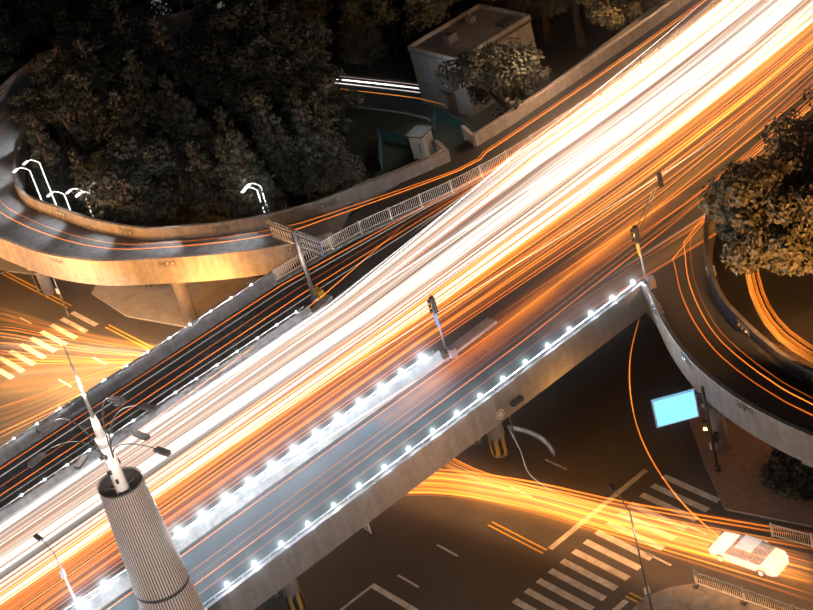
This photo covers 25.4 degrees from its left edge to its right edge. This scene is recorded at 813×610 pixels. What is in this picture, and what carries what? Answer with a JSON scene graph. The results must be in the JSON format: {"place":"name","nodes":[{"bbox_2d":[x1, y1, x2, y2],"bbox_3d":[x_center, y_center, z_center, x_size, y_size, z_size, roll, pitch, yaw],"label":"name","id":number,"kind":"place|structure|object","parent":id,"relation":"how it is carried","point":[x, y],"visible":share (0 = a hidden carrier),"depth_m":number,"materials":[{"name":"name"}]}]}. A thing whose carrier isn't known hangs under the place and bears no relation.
{"place":"outdoors","nodes":[
{"label":"outdoors","id":0,"kind":"place"},
{"bbox_2d":[0,258,34,274],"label":"pavement","id":1,"kind":"structure","parent":0,"point":[6,265],"depth_m":161.19,"materials":[{"name":"concrete"}]},
{"bbox_2d":[97,467,204,609],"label":"lighting tower","id":2,"kind":"structure","parent":0,"point":[158,573],"depth_m":70.83,"materials":[{"name":"grey metal"}]},
{"bbox_2d":[27,338,171,495],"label":"tower lamp cluster","id":3,"kind":"object","parent":2,"relation":"on","point":[106,450],"visible":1,"depth_m":68.00,"materials":[{"name":"white paint"}]},
{"bbox_2d":[91,277,261,326],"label":"traffic island","id":4,"kind":"structure","parent":0,"point":[158,303],"depth_m":149.38,"materials":[{"name":"concrete"}]},
{"bbox_2d":[0,0,617,277],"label":"park lawn","id":5,"kind":"structure","parent":0,"point":[562,53],"depth_m":170.55,"materials":[{"name":"plant"}]},
{"bbox_2d":[0,58,13,77],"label":"park tree","id":6,"kind":"object","parent":5,"relation":"on","point":[10,72],"visible":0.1,"depth_m":190.83,"materials":[{"name":"green plant"}]},
{"bbox_2d":[13,167,41,199],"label":"park lamp","id":7,"kind":"object","parent":5,"relation":"on","point":[15,170],"visible":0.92,"depth_m":157.47,"materials":[{"name":"white metal"}]},
{"bbox_2d":[22,160,56,204],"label":"park lamp","id":8,"kind":"object","parent":5,"relation":"on","point":[25,162],"visible":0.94,"depth_m":158.64,"materials":[{"name":"white metal"}]},
{"bbox_2d":[7,75,85,184],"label":"park tree","id":9,"kind":"object","parent":5,"relation":"on","point":[63,132],"visible":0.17,"depth_m":167.91,"materials":[{"name":"green plant"}]},
{"bbox_2d":[24,111,82,212],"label":"park tree","id":10,"kind":"object","parent":5,"relation":"on","point":[61,181],"visible":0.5,"depth_m":160.27,"materials":[{"name":"green plant"}]},
{"bbox_2d":[47,191,70,209],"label":"park lamp","id":11,"kind":"object","parent":5,"relation":"on","point":[49,194],"visible":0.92,"depth_m":150.80,"materials":[{"name":"white metal"}]},
{"bbox_2d":[19,49,101,161],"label":"park tree","id":12,"kind":"object","parent":5,"relation":"on","point":[67,102],"visible":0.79,"depth_m":163.66,"materials":[{"name":"green plant"}]},
{"bbox_2d":[46,19,123,88],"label":"park tree","id":13,"kind":"object","parent":5,"relation":"on","point":[97,40],"visible":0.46,"depth_m":170.06,"materials":[{"name":"green plant"}]},
{"bbox_2d":[68,147,125,223],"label":"park tree","id":14,"kind":"object","parent":5,"relation":"on","point":[81,164],"visible":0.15,"depth_m":155.71,"materials":[{"name":"green plant"}]},
{"bbox_2d":[77,74,117,167],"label":"park tree","id":15,"kind":"object","parent":5,"relation":"on","point":[97,134],"visible":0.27,"depth_m":161.61,"materials":[{"name":"green plant"}]},
{"bbox_2d":[73,37,136,142],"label":"park tree","id":16,"kind":"object","parent":5,"relation":"on","point":[103,87],"visible":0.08,"depth_m":164.81,"materials":[{"name":"green plant"}]},
{"bbox_2d":[80,0,153,74],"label":"park tree","id":17,"kind":"object","parent":5,"relation":"on","point":[99,11],"visible":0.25,"depth_m":174.78,"materials":[{"name":"green plant"}]},
{"bbox_2d":[72,131,179,226],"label":"park tree","id":18,"kind":"object","parent":5,"relation":"on","point":[112,164],"visible":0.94,"depth_m":149.73,"materials":[{"name":"green plant"}]},
{"bbox_2d":[105,90,154,198],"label":"park tree","id":19,"kind":"object","parent":5,"relation":"on","point":[123,121],"visible":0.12,"depth_m":157.60,"materials":[{"name":"green plant"}]},
{"bbox_2d":[107,0,164,104],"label":"park tree","id":20,"kind":"object","parent":5,"relation":"on","point":[120,42],"visible":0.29,"depth_m":170.82,"materials":[{"name":"green plant"}]},
{"bbox_2d":[113,176,163,286],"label":"park tree","id":21,"kind":"object","parent":5,"relation":"on","point":[125,217],"visible":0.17,"depth_m":148.63,"materials":[{"name":"green plant"}]},
{"bbox_2d":[120,0,170,21],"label":"park tree","id":22,"kind":"object","parent":5,"relation":"on","point":[153,7],"visible":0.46,"depth_m":198.81,"materials":[{"name":"green plant"}]},
{"bbox_2d":[120,48,175,145],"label":"park tree","id":23,"kind":"object","parent":5,"relation":"on","point":[135,97],"visible":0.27,"depth_m":162.47,"materials":[{"name":"green plant"}]},
{"bbox_2d":[127,25,213,98],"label":"park tree","id":24,"kind":"object","parent":5,"relation":"on","point":[148,65],"visible":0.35,"depth_m":168.48,"materials":[{"name":"green plant"}]},
{"bbox_2d":[148,129,194,226],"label":"park tree","id":25,"kind":"object","parent":5,"relation":"on","point":[180,177],"visible":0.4,"depth_m":156.81,"materials":[{"name":"green plant"}]},
{"bbox_2d":[158,0,184,11],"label":"park tree","id":26,"kind":"object","parent":5,"relation":"on","point":[168,4],"visible":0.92,"depth_m":190.68,"materials":[{"name":"green plant"}]},
{"bbox_2d":[156,74,203,182],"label":"park tree","id":27,"kind":"object","parent":5,"relation":"on","point":[167,126],"visible":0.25,"depth_m":159.21,"materials":[{"name":"green plant"}]},
{"bbox_2d":[146,14,214,137],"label":"park tree","id":28,"kind":"object","parent":5,"relation":"on","point":[180,73],"visible":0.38,"depth_m":165.94,"materials":[{"name":"green plant"}]},
{"bbox_2d":[177,96,218,211],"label":"park tree","id":29,"kind":"object","parent":5,"relation":"on","point":[191,126],"visible":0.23,"depth_m":155.49,"materials":[{"name":"green plant"}]},
{"bbox_2d":[189,0,219,104],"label":"park tree","id":30,"kind":"object","parent":5,"relation":"on","point":[203,5],"visible":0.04,"depth_m":169.57,"materials":[{"name":"green plant"}]},
{"bbox_2d":[185,138,229,223],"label":"park tree","id":31,"kind":"object","parent":5,"relation":"on","point":[206,197],"visible":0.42,"depth_m":150.28,"materials":[{"name":"green plant"}]},
{"bbox_2d":[180,0,274,74],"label":"park tree","id":32,"kind":"object","parent":5,"relation":"on","point":[215,23],"visible":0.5,"depth_m":166.24,"materials":[{"name":"green plant"}]},
{"bbox_2d":[214,136,253,220],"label":"park tree","id":33,"kind":"object","parent":5,"relation":"on","point":[221,144],"visible":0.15,"depth_m":147.20,"materials":[{"name":"green plant"}]},
{"bbox_2d":[206,49,267,156],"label":"park tree","id":34,"kind":"object","parent":5,"relation":"on","point":[216,69],"visible":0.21,"depth_m":163.07,"materials":[{"name":"green plant"}]},
{"bbox_2d":[212,106,262,188],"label":"park tree","id":35,"kind":"object","parent":5,"relation":"on","point":[219,117],"visible":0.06,"depth_m":153.65,"materials":[{"name":"green plant"}]},
{"bbox_2d":[224,0,271,16],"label":"park tree","id":36,"kind":"object","parent":5,"relation":"on","point":[265,3],"depth_m":191.89,"materials":[{"name":"green plant"}]},
{"bbox_2d":[196,18,303,145],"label":"park tree","id":37,"kind":"object","parent":5,"relation":"on","point":[257,44],"visible":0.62,"depth_m":163.00,"materials":[{"name":"green plant"}]},
{"bbox_2d":[241,187,264,212],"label":"park lamp","id":38,"kind":"object","parent":5,"relation":"on","point":[243,190],"visible":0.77,"depth_m":142.79,"materials":[{"name":"white metal"}]},
{"bbox_2d":[244,183,265,201],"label":"park lamp","id":39,"kind":"object","parent":5,"relation":"on","point":[247,185],"visible":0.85,"depth_m":143.08,"materials":[{"name":"white metal"}]},
{"bbox_2d":[224,130,288,219],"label":"park tree","id":40,"kind":"object","parent":5,"relation":"on","point":[250,204],"visible":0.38,"depth_m":143.93,"materials":[{"name":"green plant"}]},
{"bbox_2d":[210,58,309,142],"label":"park tree","id":41,"kind":"object","parent":5,"relation":"on","point":[238,104],"visible":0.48,"depth_m":158.75,"materials":[{"name":"green plant"}]},
{"bbox_2d":[224,0,299,55],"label":"park tree","id":42,"kind":"object","parent":5,"relation":"on","point":[282,15],"visible":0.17,"depth_m":167.61,"materials":[{"name":"green plant"}]},
{"bbox_2d":[251,92,303,207],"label":"park tree","id":43,"kind":"object","parent":5,"relation":"on","point":[280,164],"visible":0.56,"depth_m":149.38,"materials":[{"name":"green plant"}]},
{"bbox_2d":[252,41,331,115],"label":"park tree","id":44,"kind":"object","parent":5,"relation":"on","point":[299,56],"visible":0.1,"depth_m":162.35,"materials":[{"name":"green plant"}]},
{"bbox_2d":[268,0,322,23],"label":"park tree","id":45,"kind":"object","parent":5,"relation":"on","point":[275,1],"visible":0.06,"depth_m":183.41,"materials":[{"name":"green plant"}]},
{"bbox_2d":[271,16,334,68],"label":"park tree","id":46,"kind":"object","parent":5,"relation":"on","point":[310,32],"visible":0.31,"depth_m":167.09,"materials":[{"name":"green plant"}]},
{"bbox_2d":[276,0,342,55],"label":"park tree","id":47,"kind":"object","parent":5,"relation":"on","point":[322,7],"visible":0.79,"depth_m":179.01,"materials":[{"name":"green plant"}]},
{"bbox_2d":[282,88,340,159],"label":"park tree","id":48,"kind":"object","parent":5,"relation":"on","point":[291,96],"visible":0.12,"depth_m":155.80,"materials":[{"name":"green plant"}]},
{"bbox_2d":[273,63,363,137],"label":"park tree","id":49,"kind":"object","parent":5,"relation":"on","point":[320,82],"visible":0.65,"depth_m":157.76,"materials":[{"name":"green plant"}]},
{"bbox_2d":[291,97,364,217],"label":"park tree","id":50,"kind":"object","parent":5,"relation":"on","point":[325,173],"visible":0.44,"depth_m":146.84,"materials":[{"name":"green plant"}]},
{"bbox_2d":[296,90,369,183],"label":"park tree","id":51,"kind":"object","parent":5,"relation":"on","point":[315,105],"visible":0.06,"depth_m":152.72,"materials":[{"name":"green plant"}]},
{"bbox_2d":[337,0,391,66],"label":"park tree","id":52,"kind":"object","parent":5,"relation":"on","point":[359,39],"visible":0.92,"depth_m":176.47,"materials":[{"name":"green plant"}]},
{"bbox_2d":[341,0,408,65],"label":"park tree","id":53,"kind":"object","parent":5,"relation":"on","point":[385,14],"visible":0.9,"depth_m":173.02,"materials":[{"name":"green plant"}]},
{"bbox_2d":[360,0,403,41],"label":"park tree","id":54,"kind":"object","parent":5,"relation":"on","point":[398,28],"visible":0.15,"depth_m":181.88,"materials":[{"name":"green plant"}]},
{"bbox_2d":[401,0,452,71],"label":"park tree","id":55,"kind":"object","parent":5,"relation":"on","point":[424,17],"visible":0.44,"depth_m":170.53,"materials":[{"name":"green plant"}]},
{"bbox_2d":[419,0,467,16],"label":"park tree","id":56,"kind":"object","parent":5,"relation":"on","point":[451,4],"visible":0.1,"depth_m":175.07,"materials":[{"name":"green plant"}]},
{"bbox_2d":[435,37,551,121],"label":"park tree","id":57,"kind":"object","parent":5,"relation":"on","point":[498,66],"visible":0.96,"depth_m":148.11,"materials":[{"name":"green plant"}]},
{"bbox_2d":[491,0,553,42],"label":"park tree","id":58,"kind":"object","parent":5,"relation":"on","point":[546,27],"visible":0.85,"depth_m":172.59,"materials":[{"name":"brown plant"}]},
{"bbox_2d":[523,0,571,19],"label":"park tree","id":59,"kind":"object","parent":5,"relation":"on","point":[537,10],"visible":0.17,"depth_m":176.81,"materials":[{"name":"green plant"}]},
{"bbox_2d":[540,0,587,48],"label":"park tree","id":60,"kind":"object","parent":5,"relation":"on","point":[581,41],"visible":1,"depth_m":169.29,"materials":[{"name":"brown plant"}]},
{"bbox_2d":[583,5,596,25],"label":"park tree","id":61,"kind":"object","parent":5,"relation":"on","point":[588,22],"visible":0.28,"depth_m":174.80,"materials":[{"name":"green plant"}]},
{"bbox_2d":[576,0,650,28],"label":"park tree","id":62,"kind":"object","parent":5,"relation":"on","point":[586,2],"visible":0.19,"depth_m":161.22,"materials":[{"name":"green plant"}]},
{"bbox_2d":[585,0,671,29],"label":"park tree","id":63,"kind":"object","parent":5,"relation":"on","point":[609,14],"visible":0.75,"depth_m":158.55,"materials":[{"name":"green plant"}]},
{"bbox_2d":[617,0,659,30],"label":"park tree","id":64,"kind":"object","parent":5,"relation":"on","point":[621,29],"depth_m":167.80,"materials":[{"name":"green plant"}]},
{"bbox_2d":[166,71,451,121],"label":"park road","id":65,"kind":"structure","parent":0,"point":[393,96],"depth_m":172.69,"materials":[{"name":"grey asphalt"}]},
{"bbox_2d":[363,523,374,536],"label":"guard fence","id":66,"kind":"object","parent":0,"point":[370,533],"visible":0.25,"depth_m":117.13,"materials":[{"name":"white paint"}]},
{"bbox_2d":[0,0,812,609],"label":"viaduct deck","id":67,"kind":"structure","parent":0,"point":[534,252],"depth_m":125.68,"materials":[{"name":"concrete"}]},
{"bbox_2d":[266,218,324,304],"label":"sign gantry","id":68,"kind":"object","parent":67,"relation":"on","point":[310,243],"visible":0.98,"depth_m":127.56,"materials":[{"name":"silver metal"}]},
{"bbox_2d":[0,272,646,609],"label":"viaduct barriers","id":69,"kind":"object","parent":67,"relation":"on","point":[303,552],"visible":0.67,"depth_m":115.06,"materials":[{"name":"concrete"}]},
{"bbox_2d":[33,533,79,608],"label":"street lamp","id":70,"kind":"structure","parent":69,"relation":"on","point":[39,538],"depth_m":103.96,"materials":[{"name":"silver metal"}]},
{"bbox_2d":[0,274,635,609],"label":"barrier rails","id":71,"kind":"object","parent":69,"relation":"on","point":[348,496],"visible":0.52,"depth_m":115.80,"materials":[{"name":"white metal"}]},
{"bbox_2d":[13,281,633,604],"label":"barrier lights","id":72,"kind":"object","parent":69,"relation":"on","point":[296,449],"visible":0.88,"depth_m":112.86},
{"bbox_2d":[427,295,457,358],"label":"street lamp","id":73,"kind":"object","parent":69,"relation":"on","point":[450,351],"visible":0.88,"depth_m":118.47,"materials":[{"name":"grey metal"}]},
{"bbox_2d":[496,394,523,419],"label":"wall fixtures","id":74,"kind":"object","parent":69,"relation":"attached to","point":[514,402],"visible":1,"depth_m":113.93,"materials":[{"name":"white paint"}]},
{"bbox_2d":[630,172,663,289],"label":"street light","id":75,"kind":"object","parent":69,"relation":"on","point":[650,281],"visible":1,"depth_m":120.03,"materials":[{"name":"grey metal"}]},
{"bbox_2d":[272,0,734,284],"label":"deck fence","id":76,"kind":"object","parent":67,"relation":"on","point":[710,15],"visible":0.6,"depth_m":140.58,"materials":[{"name":"metal"}]},
{"bbox_2d":[353,0,690,208],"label":"slip wall","id":77,"kind":"structure","parent":67,"relation":"on","point":[368,192],"depth_m":145.90,"materials":[{"name":"concrete"}]},
{"bbox_2d":[0,3,812,609],"bbox_3d":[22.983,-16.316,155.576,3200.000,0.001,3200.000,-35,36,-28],"label":"ground","id":78,"kind":"structure","parent":0,"point":[588,423],"depth_m":117.33,"materials":[{"name":"grey asphalt"}]},
{"bbox_2d":[27,269,39,291],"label":"street lamp","id":79,"kind":"object","parent":78,"relation":"on","point":[37,287],"visible":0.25,"depth_m":155.90,"materials":[{"name":"silver metal"}]},
{"bbox_2d":[35,273,55,295],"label":"pier","id":80,"kind":"structure","parent":78,"relation":"on","point":[46,285],"depth_m":155.00,"materials":[{"name":"concrete"}]},
{"bbox_2d":[0,4,359,285],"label":"ramp","id":81,"kind":"structure","parent":80,"relation":"on","point":[47,238],"depth_m":143.06,"materials":[{"name":"concrete"}]},
{"bbox_2d":[33,272,69,316],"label":"street lamp","id":82,"kind":"object","parent":78,"relation":"on","point":[58,292],"visible":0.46,"depth_m":150.33,"materials":[{"name":"silver metal"}]},
{"bbox_2d":[171,283,197,321],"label":"pier","id":83,"kind":"structure","parent":78,"relation":"on","point":[184,299],"depth_m":144.64,"materials":[{"name":"concrete"}]},
{"bbox_2d":[270,591,280,598],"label":"pier","id":84,"kind":"structure","parent":78,"relation":"on","point":[276,595],"depth_m":114.10,"materials":[{"name":"concrete"}]},
{"bbox_2d":[281,578,306,609],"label":"pier","id":85,"kind":"structure","parent":78,"relation":"on","point":[292,595],"depth_m":111.58,"materials":[{"name":"concrete"}]},
{"bbox_2d":[0,272,785,609],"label":"ground markings","id":86,"kind":"object","parent":78,"relation":"on","point":[556,542],"visible":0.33,"depth_m":111.74,"materials":[{"name":"paint"}]},
{"bbox_2d":[407,3,541,116],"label":"gatehouse building","id":87,"kind":"structure","parent":78,"relation":"on","point":[479,25],"depth_m":165.97,"materials":[{"name":"concrete"}]},
{"bbox_2d":[472,437,481,444],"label":"pier","id":88,"kind":"structure","parent":78,"relation":"on","point":[478,441],"depth_m":122.59,"materials":[{"name":"concrete"}]},
{"bbox_2d":[486,422,509,457],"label":"pier","id":89,"kind":"structure","parent":78,"relation":"on","point":[497,440],"depth_m":120.17,"materials":[{"name":"concrete"}]},
{"bbox_2d":[509,416,517,447],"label":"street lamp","id":90,"kind":"object","parent":78,"relation":"on","point":[513,432],"visible":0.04,"depth_m":120.52,"materials":[{"name":"silver metal"}]},
{"bbox_2d":[695,389,730,451],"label":"pier","id":91,"kind":"structure","parent":78,"relation":"on","point":[718,421],"depth_m":114.36,"materials":[{"name":"concrete"}]},
{"bbox_2d":[640,186,812,465],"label":"ramp","id":92,"kind":"structure","parent":91,"relation":"on","point":[737,365],"depth_m":111.94,"materials":[{"name":"concrete"}]},
{"bbox_2d":[708,531,788,577],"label":"white saloon car","id":93,"kind":"object","parent":78,"relation":"on","point":[762,558],"visible":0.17,"depth_m":105.40,"materials":[{"name":"white paint"}]},
{"bbox_2d":[698,128,812,276],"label":"tree","id":94,"kind":"object","parent":78,"relation":"on","point":[748,202],"visible":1,"depth_m":115.44,"materials":[{"name":"green plant"}]},
{"bbox_2d":[758,82,812,155],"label":"tree","id":95,"kind":"object","parent":78,"relation":"on","point":[782,128],"visible":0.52,"depth_m":124.98,"materials":[{"name":"green plant"}]},
{"bbox_2d":[769,522,812,551],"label":"guard fence","id":96,"kind":"object","parent":78,"relation":"on","point":[772,537],"visible":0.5,"depth_m":106.61,"materials":[{"name":"white metal"}]},
{"bbox_2d":[632,583,774,609],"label":"pavement","id":97,"kind":"structure","parent":0,"point":[687,597],"depth_m":104.75,"materials":[{"name":"concrete"}]},
{"bbox_2d":[607,483,652,609],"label":"street lamp","id":98,"kind":"object","parent":97,"relation":"on","point":[612,487],"visible":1,"depth_m":100.86,"materials":[{"name":"silver metal"}]},
{"bbox_2d":[692,570,803,609],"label":"guard fence","id":99,"kind":"object","parent":97,"relation":"on","point":[697,583],"visible":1,"depth_m":103.16,"materials":[{"name":"white metal"}]},
{"bbox_2d":[688,342,812,527],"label":"pavement","id":100,"kind":"structure","parent":0,"point":[742,460],"depth_m":113.05,"materials":[{"name":"brick"}]},
{"bbox_2d":[651,386,720,472],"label":"direction sign","id":101,"kind":"object","parent":100,"relation":"on","point":[674,408],"visible":1,"depth_m":111.59,"materials":[{"name":"steel"},{"name":"dark steel"},{"name":"glowing light-blue panel"}]},
{"bbox_2d":[758,454,806,493],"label":"shrub","id":102,"kind":"object","parent":100,"relation":"on","point":[775,468],"visible":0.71,"depth_m":111.19,"materials":[{"name":"green plant"}]},
{"bbox_2d":[771,447,800,462],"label":"shrub","id":103,"kind":"object","parent":100,"relation":"on","point":[775,454],"visible":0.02,"depth_m":113.07,"materials":[{"name":"green plant"}]},
{"bbox_2d":[779,463,812,503],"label":"shrub","id":104,"kind":"object","parent":100,"relation":"on","point":[791,487],"visible":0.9,"depth_m":109.94,"materials":[{"name":"green plant"}]},
{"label":"forecourt paving","id":105,"kind":"structure","parent":0,"visible":0},
{"bbox_2d":[377,127,443,169],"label":"fence","id":106,"kind":"object","parent":105,"relation":"on","point":[387,135],"visible":0.6,"depth_m":162.92,"materials":[{"name":"teal paint"}]},
{"bbox_2d":[405,125,433,158],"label":"shed","id":107,"kind":"structure","parent":105,"relation":"on","point":[420,137],"depth_m":159.27,"materials":[{"name":"white paint"}]},
{"bbox_2d":[431,106,474,132],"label":"fence","id":108,"kind":"object","parent":105,"relation":"on","point":[447,118],"visible":0.62,"depth_m":163.64,"materials":[{"name":"teal metal"}]}
]}

